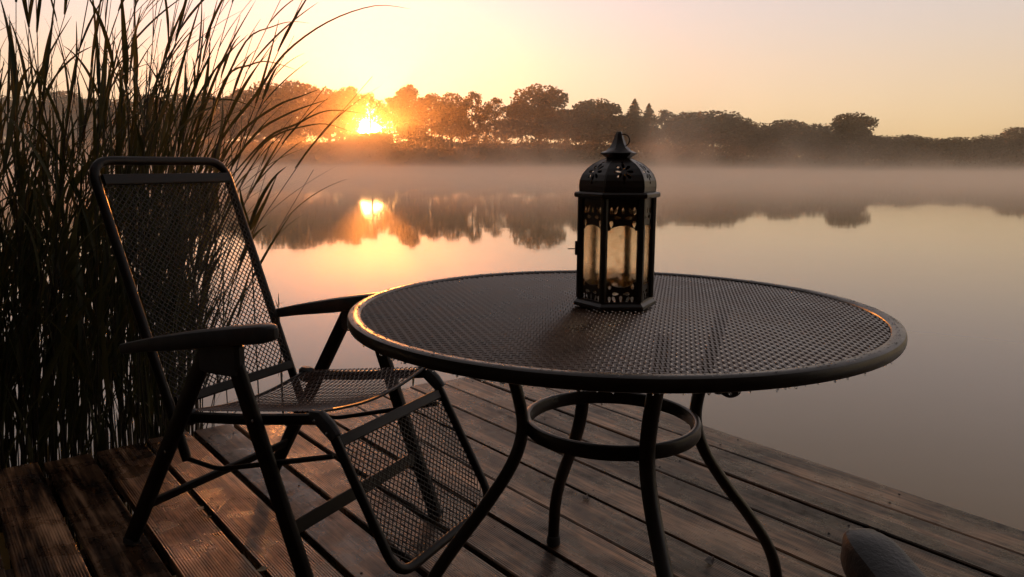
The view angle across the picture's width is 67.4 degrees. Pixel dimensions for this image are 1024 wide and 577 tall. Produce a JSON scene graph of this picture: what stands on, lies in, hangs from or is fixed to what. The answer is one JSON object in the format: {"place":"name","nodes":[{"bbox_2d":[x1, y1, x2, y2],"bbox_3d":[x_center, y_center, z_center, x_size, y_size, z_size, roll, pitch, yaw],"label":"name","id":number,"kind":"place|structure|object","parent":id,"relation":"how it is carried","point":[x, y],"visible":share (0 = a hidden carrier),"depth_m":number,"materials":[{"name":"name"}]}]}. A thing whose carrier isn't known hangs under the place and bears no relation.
{"place":"outdoors","nodes":[
{"label":"outdoors","id":0,"kind":"place"},
{"bbox_2d":[0,166,1023,576],"bbox_3d":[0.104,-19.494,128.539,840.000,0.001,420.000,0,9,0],"label":"lake water","id":1,"kind":"structure","parent":0,"point":[932,262],"depth_m":11.59,"materials":[{"name":"grey liquid"}]},
{"bbox_2d":[0,83,30,467],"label":"reed","id":2,"kind":"object","parent":1,"relation":"in","point":[10,369],"visible":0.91,"depth_m":2.58,"materials":[{"name":"green plant"}]},
{"bbox_2d":[0,91,45,461],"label":"reed","id":3,"kind":"object","parent":1,"relation":"in","point":[2,150],"visible":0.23,"depth_m":3.33,"materials":[{"name":"green plant"}]},
{"bbox_2d":[0,0,70,447],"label":"reed","id":4,"kind":"object","parent":1,"relation":"in","point":[12,56],"visible":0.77,"depth_m":2.66,"materials":[{"name":"green plant"}]},
{"bbox_2d":[1,55,72,439],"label":"reed","id":5,"kind":"object","parent":1,"relation":"in","point":[23,89],"visible":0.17,"depth_m":3.37,"materials":[{"name":"green plant"}]},
{"bbox_2d":[3,0,71,360],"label":"reed","id":6,"kind":"object","parent":1,"relation":"in","point":[38,8],"visible":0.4,"depth_m":2.86,"materials":[{"name":"green plant"}]},
{"bbox_2d":[8,0,75,476],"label":"reed","id":7,"kind":"object","parent":1,"relation":"in","point":[30,6],"visible":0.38,"depth_m":3.07,"materials":[{"name":"green plant"}]},
{"bbox_2d":[2,0,97,467],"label":"reed","id":8,"kind":"object","parent":1,"relation":"in","point":[22,222],"visible":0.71,"depth_m":2.64,"materials":[{"name":"green plant"}]},
{"bbox_2d":[2,0,98,465],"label":"reed","id":9,"kind":"object","parent":1,"relation":"in","point":[25,6],"visible":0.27,"depth_m":2.81,"materials":[{"name":"green plant"}]},
{"bbox_2d":[1,0,108,460],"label":"reed","id":10,"kind":"object","parent":1,"relation":"in","point":[58,195],"visible":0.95,"depth_m":2.50,"materials":[{"name":"green plant"}]},
{"bbox_2d":[36,22,84,460],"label":"reed","id":11,"kind":"object","parent":1,"relation":"in","point":[75,84],"visible":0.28,"depth_m":2.88,"materials":[{"name":"green plant"}]},
{"bbox_2d":[29,0,120,413],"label":"reed","id":12,"kind":"object","parent":1,"relation":"in","point":[74,101],"visible":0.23,"depth_m":3.50,"materials":[{"name":"green plant"}]},
{"bbox_2d":[41,0,125,455],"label":"reed","id":13,"kind":"object","parent":1,"relation":"in","point":[96,22],"visible":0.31,"depth_m":3.14,"materials":[{"name":"green plant"}]},
{"bbox_2d":[71,0,116,441],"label":"reed","id":14,"kind":"object","parent":1,"relation":"in","point":[114,149],"visible":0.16,"depth_m":3.56,"materials":[{"name":"green plant"}]},
{"bbox_2d":[34,0,159,439],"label":"reed","id":15,"kind":"object","parent":1,"relation":"in","point":[108,80],"visible":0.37,"depth_m":3.05,"materials":[{"name":"green plant"}]},
{"bbox_2d":[64,46,132,445],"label":"reed","id":16,"kind":"object","parent":1,"relation":"in","point":[96,91],"visible":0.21,"depth_m":3.27,"materials":[{"name":"green plant"}]},
{"bbox_2d":[75,54,134,461],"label":"reed","id":17,"kind":"object","parent":1,"relation":"in","point":[92,222],"visible":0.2,"depth_m":3.38,"materials":[{"name":"green plant"}]},
{"bbox_2d":[48,0,178,461],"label":"reed","id":18,"kind":"object","parent":1,"relation":"in","point":[146,27],"visible":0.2,"depth_m":3.52,"materials":[{"name":"green plant"}]},
{"bbox_2d":[98,93,131,504],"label":"reed","id":19,"kind":"object","parent":1,"relation":"in","point":[117,322],"visible":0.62,"depth_m":2.76,"materials":[{"name":"green plant"}]},
{"bbox_2d":[90,0,145,273],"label":"reed","id":20,"kind":"object","parent":1,"relation":"in","point":[136,45],"visible":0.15,"depth_m":3.36,"materials":[{"name":"green plant"}]},
{"bbox_2d":[89,0,148,443],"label":"reed","id":21,"kind":"object","parent":1,"relation":"in","point":[119,146],"visible":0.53,"depth_m":2.79,"materials":[{"name":"green plant"}]},
{"bbox_2d":[112,7,146,433],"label":"reed","id":22,"kind":"object","parent":1,"relation":"in","point":[132,50],"visible":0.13,"depth_m":3.50,"materials":[{"name":"green plant"}]},
{"bbox_2d":[88,20,178,453],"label":"reed","id":23,"kind":"object","parent":1,"relation":"in","point":[171,37],"visible":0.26,"depth_m":3.06,"materials":[{"name":"green plant"}]},
{"bbox_2d":[116,0,161,510],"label":"reed","id":24,"kind":"object","parent":1,"relation":"in","point":[129,241],"visible":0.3,"depth_m":2.93,"materials":[{"name":"green plant"}]},
{"bbox_2d":[108,60,172,444],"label":"reed","id":25,"kind":"object","parent":1,"relation":"in","point":[142,365],"visible":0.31,"depth_m":3.11,"materials":[{"name":"green plant"}]},
{"bbox_2d":[59,0,236,441],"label":"reed","id":26,"kind":"object","parent":1,"relation":"in","point":[158,124],"visible":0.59,"depth_m":2.83,"materials":[{"name":"green plant"}]},
{"bbox_2d":[0,0,297,568],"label":"reed bed","id":27,"kind":"object","parent":1,"relation":"in","point":[70,330],"visible":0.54,"depth_m":2.85,"materials":[{"name":"green plant"}]},
{"bbox_2d":[118,0,197,442],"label":"reed","id":28,"kind":"object","parent":1,"relation":"in","point":[147,111],"visible":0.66,"depth_m":2.78,"materials":[{"name":"green plant"}]},
{"bbox_2d":[123,37,192,396],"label":"reed","id":29,"kind":"object","parent":1,"relation":"in","point":[148,124],"visible":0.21,"depth_m":3.26,"materials":[{"name":"green plant"}]},
{"bbox_2d":[110,0,206,448],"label":"reed","id":30,"kind":"object","parent":1,"relation":"in","point":[190,14],"visible":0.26,"depth_m":3.91,"materials":[{"name":"green plant"}]},
{"bbox_2d":[118,10,203,418],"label":"reed","id":31,"kind":"object","parent":1,"relation":"in","point":[150,111],"visible":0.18,"depth_m":3.69,"materials":[{"name":"green plant"}]},
{"bbox_2d":[140,44,183,307],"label":"reed","id":32,"kind":"object","parent":1,"relation":"in","point":[156,109],"visible":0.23,"depth_m":3.18,"materials":[{"name":"green plant"}]},
{"bbox_2d":[92,32,232,442],"bbox_3d":[-1.449,0.028,3.309,0.609,2.162,0.260,-2,10,-15],"label":"reed","id":33,"kind":"object","parent":1,"relation":"in","point":[173,155],"visible":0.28,"depth_m":3.21,"materials":[{"name":"green plant"}]},
{"bbox_2d":[107,0,218,442],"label":"reed","id":34,"kind":"object","parent":1,"relation":"in","point":[176,111],"visible":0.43,"depth_m":2.95,"materials":[{"name":"green plant"}]},
{"bbox_2d":[146,58,203,388],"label":"reed","id":35,"kind":"object","parent":1,"relation":"in","point":[194,79],"visible":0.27,"depth_m":3.02,"materials":[{"name":"green plant"}]},
{"bbox_2d":[156,1,200,400],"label":"arching reed","id":36,"kind":"object","parent":1,"relation":"in","point":[178,78],"visible":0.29,"depth_m":3.49,"materials":[{"name":"green plant"}]},
{"bbox_2d":[150,0,232,272],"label":"reed","id":37,"kind":"object","parent":1,"relation":"in","point":[204,55],"visible":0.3,"depth_m":3.82,"materials":[{"name":"green plant"}]},
{"bbox_2d":[135,0,249,443],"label":"reed","id":38,"kind":"object","parent":1,"relation":"in","point":[212,20],"visible":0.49,"depth_m":3.22,"materials":[{"name":"green plant"}]},
{"bbox_2d":[153,0,250,330],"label":"reed","id":39,"kind":"object","parent":1,"relation":"in","point":[205,90],"visible":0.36,"depth_m":3.31,"materials":[{"name":"green plant"}]},
{"bbox_2d":[168,97,252,405],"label":"arching reed","id":40,"kind":"object","parent":1,"relation":"in","point":[193,126],"visible":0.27,"depth_m":3.50,"materials":[{"name":"green plant"}]},
{"bbox_2d":[168,0,255,259],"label":"arching reed","id":41,"kind":"object","parent":1,"relation":"in","point":[211,88],"visible":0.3,"depth_m":3.60,"materials":[{"name":"green plant"}]},
{"bbox_2d":[165,17,259,431],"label":"reed","id":42,"kind":"object","parent":1,"relation":"in","point":[218,95],"visible":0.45,"depth_m":2.99,"materials":[{"name":"green plant"}]},
{"bbox_2d":[170,30,277,394],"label":"reed","id":43,"kind":"object","parent":1,"relation":"in","point":[223,128],"visible":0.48,"depth_m":2.75,"materials":[{"name":"green plant"}]},
{"bbox_2d":[193,65,278,436],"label":"reed","id":44,"kind":"object","parent":1,"relation":"in","point":[264,93],"visible":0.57,"depth_m":3.41,"materials":[{"name":"green plant"}]},
{"bbox_2d":[175,138,298,361],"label":"reed","id":45,"kind":"object","parent":1,"relation":"in","point":[202,266],"visible":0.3,"depth_m":3.40,"materials":[{"name":"green plant"}]},
{"bbox_2d":[179,61,295,430],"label":"arching reed","id":46,"kind":"object","parent":1,"relation":"in","point":[236,68],"visible":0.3,"depth_m":3.58,"materials":[{"name":"green plant"}]},
{"bbox_2d":[163,0,316,435],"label":"reed","id":47,"kind":"object","parent":1,"relation":"in","point":[235,99],"visible":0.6,"depth_m":2.98,"materials":[{"name":"green plant"}]},
{"bbox_2d":[180,21,305,431],"bbox_3d":[-1.308,-0.131,3.785,0.697,2.323,0.104,-3,10,-18],"label":"arching reed","id":48,"kind":"object","parent":1,"relation":"in","point":[224,87],"visible":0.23,"depth_m":3.67,"materials":[{"name":"green plant"}]},
{"bbox_2d":[186,0,305,432],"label":"reed","id":49,"kind":"object","parent":1,"relation":"in","point":[264,74],"visible":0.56,"depth_m":2.65,"materials":[{"name":"green plant"}]},
{"bbox_2d":[167,87,331,426],"bbox_3d":[-1.000,0.256,2.744,0.836,1.900,0.137,2,10,13],"label":"reed","id":50,"kind":"object","parent":1,"relation":"in","point":[263,170],"visible":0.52,"depth_m":2.66,"materials":[{"name":"green plant"}]},
{"bbox_2d":[195,36,306,429],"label":"reed","id":51,"kind":"object","parent":1,"relation":"in","point":[250,131],"visible":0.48,"depth_m":4.08,"materials":[{"name":"green plant"}]},
{"bbox_2d":[185,89,318,434],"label":"arching reed","id":52,"kind":"object","parent":1,"relation":"in","point":[249,124],"visible":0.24,"depth_m":3.67,"materials":[{"name":"green plant"}]},
{"bbox_2d":[239,176,276,402],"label":"reed shoot","id":53,"kind":"object","parent":1,"relation":"in","point":[258,214],"visible":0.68,"depth_m":2.99,"materials":[{"name":"green plant"}]},
{"bbox_2d":[188,99,327,439],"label":"arching reed","id":54,"kind":"object","parent":1,"relation":"in","point":[267,124],"visible":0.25,"depth_m":3.77,"materials":[{"name":"green plant"}]},
{"bbox_2d":[205,129,313,320],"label":"reed","id":55,"kind":"object","parent":1,"relation":"in","point":[265,156],"visible":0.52,"depth_m":3.58,"materials":[{"name":"green plant"}]},
{"bbox_2d":[197,171,342,504],"bbox_3d":[-1.053,0.301,3.339,0.683,1.619,0.175,0,9,1],"label":"reed","id":56,"kind":"object","parent":1,"relation":"in","point":[268,249],"visible":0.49,"depth_m":3.23,"materials":[{"name":"green plant"}]},
{"bbox_2d":[193,123,347,444],"bbox_3d":[-1.200,0.092,3.916,0.824,1.843,0.118,-2,10,-15],"label":"arching reed","id":57,"kind":"object","parent":1,"relation":"in","point":[260,147],"visible":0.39,"depth_m":3.81,"materials":[{"name":"green plant"}]},
{"bbox_2d":[190,110,371,442],"bbox_3d":[-1.127,0.075,3.830,0.914,1.904,0.090,-2,10,-14],"label":"arching reed","id":58,"kind":"object","parent":1,"relation":"in","point":[264,140],"visible":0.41,"depth_m":3.71,"materials":[{"name":"green plant"}]},
{"bbox_2d":[187,77,376,431],"bbox_3d":[-0.907,0.195,2.914,0.865,1.966,0.142,-1,9,-11],"label":"reed","id":59,"kind":"object","parent":1,"relation":"in","point":[297,165],"visible":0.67,"depth_m":2.87,"materials":[{"name":"green plant"}]},
{"bbox_2d":[184,5,408,435],"bbox_3d":[-1.014,-0.137,3.676,1.088,2.374,0.108,-2,10,-16],"label":"arching reed","id":60,"kind":"object","parent":1,"relation":"in","point":[240,113],"visible":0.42,"depth_m":3.55,"materials":[{"name":"green plant"}]},
{"bbox_2d":[0,377,1023,576],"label":"deck","id":61,"kind":"structure","parent":1,"relation":"in","point":[808,513],"depth_m":2.23,"materials":[{"name":"brown wood"}]},
{"bbox_2d":[89,156,489,576],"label":"folding chair","id":62,"kind":"object","parent":61,"relation":"on","point":[220,351],"visible":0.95,"depth_m":1.96,"materials":[{"name":"paint"}]},
{"bbox_2d":[347,270,907,576],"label":"garden table","id":63,"kind":"object","parent":61,"relation":"on","point":[517,331],"visible":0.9,"depth_m":1.38,"materials":[{"name":"paint"}]},
{"bbox_2d":[568,131,660,310],"bbox_3d":[0.202,-0.137,1.518,0.182,0.341,0.152,0,9,0],"label":"lantern","id":64,"kind":"object","parent":63,"relation":"on","point":[614,248],"visible":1,"depth_m":1.48,"materials":[{"name":"metal"}]},
{"bbox_2d":[840,528,925,576],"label":"folding chair","id":65,"kind":"object","parent":61,"relation":"on","point":[866,552],"visible":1,"depth_m":0.72,"materials":[{"name":"plastic"}]},
{"bbox_2d":[0,0,1023,160],"label":"sky","id":66,"kind":"structure","parent":0,"point":[939,69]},
{"bbox_2d":[1,145,1023,172],"bbox_3d":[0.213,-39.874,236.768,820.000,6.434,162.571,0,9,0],"label":"shore ground","id":67,"kind":"structure","parent":0,"point":[760,165],"depth_m":204.47,"materials":[{"name":"soil"}]},
{"bbox_2d":[2,94,66,139],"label":"broadleaf tree","id":68,"kind":"object","parent":67,"relation":"on","point":[10,105],"visible":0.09,"depth_m":218.21,"materials":[{"name":"green plant"}]},
{"bbox_2d":[18,90,96,144],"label":"broadleaf tree","id":69,"kind":"object","parent":67,"relation":"on","point":[63,98],"visible":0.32,"depth_m":212.96,"materials":[{"name":"green plant"}]},
{"bbox_2d":[74,97,140,144],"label":"broadleaf tree","id":70,"kind":"object","parent":67,"relation":"on","point":[91,120],"visible":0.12,"depth_m":218.30,"materials":[{"name":"green plant"}]},
{"bbox_2d":[158,93,205,135],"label":"broadleaf tree","id":71,"kind":"object","parent":67,"relation":"on","point":[179,100],"visible":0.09,"depth_m":219.31,"materials":[{"name":"green plant"}]},
{"bbox_2d":[178,92,248,145],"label":"broadleaf tree","id":72,"kind":"object","parent":67,"relation":"on","point":[210,104],"visible":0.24,"depth_m":213.57,"materials":[{"name":"green plant"}]},
{"bbox_2d":[199,88,270,143],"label":"broadleaf tree","id":73,"kind":"object","parent":67,"relation":"on","point":[245,93],"visible":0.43,"depth_m":215.31,"materials":[{"name":"green plant"}]},
{"bbox_2d":[232,81,304,141],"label":"broadleaf tree","id":74,"kind":"object","parent":67,"relation":"on","point":[267,131],"visible":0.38,"depth_m":218.42,"materials":[{"name":"brown plant"}]},
{"bbox_2d":[264,80,331,146],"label":"broadleaf tree","id":75,"kind":"object","parent":67,"relation":"on","point":[288,91],"visible":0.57,"depth_m":216.25,"materials":[{"name":"brown plant"}]},
{"bbox_2d":[301,86,362,146],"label":"broadleaf tree","id":76,"kind":"object","parent":67,"relation":"on","point":[335,100],"visible":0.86,"depth_m":213.46,"materials":[{"name":"brown plant"}]},
{"bbox_2d":[332,86,371,141],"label":"broadleaf tree","id":77,"kind":"object","parent":67,"relation":"on","point":[350,92],"visible":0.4,"depth_m":221.86,"materials":[{"name":"brown plant"}]},
{"bbox_2d":[356,92,387,140],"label":"broadleaf tree","id":78,"kind":"object","parent":67,"relation":"on","point":[370,97],"visible":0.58,"depth_m":226.61,"materials":[{"name":"brown plant"}]},
{"bbox_2d":[374,97,410,141],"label":"broadleaf tree","id":79,"kind":"object","parent":67,"relation":"on","point":[383,111],"visible":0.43,"depth_m":224.81,"materials":[{"name":"brown plant"}]},
{"bbox_2d":[377,84,432,141],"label":"broadleaf tree","id":80,"kind":"object","parent":67,"relation":"on","point":[404,98],"visible":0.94,"depth_m":216.05,"materials":[{"name":"brown plant"}]},
{"bbox_2d":[408,93,451,143],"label":"broadleaf tree","id":81,"kind":"object","parent":67,"relation":"on","point":[433,98],"visible":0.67,"depth_m":218.25,"materials":[{"name":"brown plant"}]},
{"bbox_2d":[429,92,474,139],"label":"broadleaf tree","id":82,"kind":"object","parent":67,"relation":"on","point":[449,107],"visible":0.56,"depth_m":220.90,"materials":[{"name":"brown plant"}]},
{"bbox_2d":[452,90,485,142],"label":"broadleaf tree","id":83,"kind":"object","parent":67,"relation":"on","point":[466,104],"visible":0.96,"depth_m":216.57,"materials":[{"name":"brown plant"}]},
{"bbox_2d":[472,97,516,143],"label":"broadleaf tree","id":84,"kind":"object","parent":67,"relation":"on","point":[488,107],"visible":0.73,"depth_m":220.27,"materials":[{"name":"brown plant"}]},
{"bbox_2d":[3,93,1021,160],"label":"wood interior","id":85,"kind":"object","parent":67,"relation":"on","point":[380,137],"visible":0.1,"depth_m":229.56,"materials":[{"name":"green plant"}]},
{"bbox_2d":[3,135,1023,172],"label":"shore undergrowth","id":86,"kind":"object","parent":67,"relation":"on","point":[654,149],"visible":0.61,"depth_m":202.84,"materials":[{"name":"green plant"}]},
{"bbox_2d":[490,83,582,147],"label":"broadleaf tree","id":87,"kind":"object","parent":67,"relation":"on","point":[550,122],"visible":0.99,"depth_m":212.39,"materials":[{"name":"brown plant"}]},
{"bbox_2d":[566,98,623,149],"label":"broadleaf tree","id":88,"kind":"object","parent":67,"relation":"on","point":[597,116],"visible":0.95,"depth_m":211.52,"materials":[{"name":"brown plant"}]},
{"bbox_2d":[602,114,636,147],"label":"broadleaf tree","id":89,"kind":"object","parent":67,"relation":"on","point":[620,119],"visible":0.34,"depth_m":214.67,"materials":[{"name":"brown plant"}]},
{"bbox_2d":[620,99,651,147],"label":"spruce tree","id":90,"kind":"object","parent":67,"relation":"on","point":[634,118],"visible":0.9,"depth_m":211.32,"materials":[{"name":"green plant"}]},
{"bbox_2d":[635,103,660,151],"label":"spruce tree","id":91,"kind":"object","parent":67,"relation":"on","point":[649,117],"visible":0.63,"depth_m":213.33,"materials":[{"name":"green plant"}]},
{"bbox_2d":[647,109,674,146],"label":"broadleaf tree","id":92,"kind":"object","parent":67,"relation":"on","point":[661,117],"visible":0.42,"depth_m":207.92,"materials":[{"name":"brown plant"}]},
{"bbox_2d":[653,110,721,146],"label":"bushy tree","id":93,"kind":"object","parent":67,"relation":"on","point":[677,122],"visible":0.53,"depth_m":200.17,"materials":[{"name":"green plant"}]},
{"bbox_2d":[658,110,757,154],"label":"bushy tree","id":94,"kind":"object","parent":67,"relation":"on","point":[725,123],"visible":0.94,"depth_m":192.24,"materials":[{"name":"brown plant"}]},
{"bbox_2d":[708,116,767,155],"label":"broadleaf tree","id":95,"kind":"object","parent":67,"relation":"on","point":[745,141],"visible":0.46,"depth_m":194.94,"materials":[{"name":"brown plant"}]},
{"bbox_2d":[739,122,779,156],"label":"bushy tree","id":96,"kind":"object","parent":67,"relation":"on","point":[761,128],"visible":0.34,"depth_m":197.16,"materials":[{"name":"green plant"}]},
{"bbox_2d":[755,119,822,156],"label":"broadleaf tree","id":97,"kind":"object","parent":67,"relation":"on","point":[779,132],"visible":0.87,"depth_m":189.35,"materials":[{"name":"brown plant"}]},
{"bbox_2d":[784,123,840,151],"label":"bushy tree","id":98,"kind":"object","parent":67,"relation":"on","point":[825,131],"visible":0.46,"depth_m":188.04,"materials":[{"name":"green plant"}]},
{"bbox_2d":[819,112,878,157],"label":"broadleaf tree","id":99,"kind":"object","parent":67,"relation":"on","point":[849,128],"visible":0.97,"depth_m":179.05,"materials":[{"name":"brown plant"}]},
{"bbox_2d":[854,135,898,159],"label":"bushy tree","id":100,"kind":"object","parent":67,"relation":"on","point":[879,139],"visible":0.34,"depth_m":180.31,"materials":[{"name":"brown plant"}]},
{"bbox_2d":[877,134,944,160],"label":"bushy tree","id":101,"kind":"object","parent":67,"relation":"on","point":[907,139],"visible":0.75,"depth_m":175.54,"materials":[{"name":"green plant"}]},
{"bbox_2d":[901,137,961,160],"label":"bushy tree","id":102,"kind":"object","parent":67,"relation":"on","point":[941,140],"visible":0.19,"depth_m":178.59,"materials":[{"name":"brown plant"}]},
{"bbox_2d":[930,136,998,160],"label":"bushy tree","id":103,"kind":"object","parent":67,"relation":"on","point":[964,140],"visible":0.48,"depth_m":175.21,"materials":[{"name":"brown plant"}]},
{"bbox_2d":[957,134,1018,160],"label":"broadleaf tree","id":104,"kind":"object","parent":67,"relation":"on","point":[997,141],"visible":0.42,"depth_m":176.15,"materials":[{"name":"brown plant"}]},
{"bbox_2d":[999,126,1023,160],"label":"bushy tree","id":105,"kind":"object","parent":67,"relation":"on","point":[1015,133],"visible":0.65,"depth_m":177.05,"materials":[{"name":"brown plant"}]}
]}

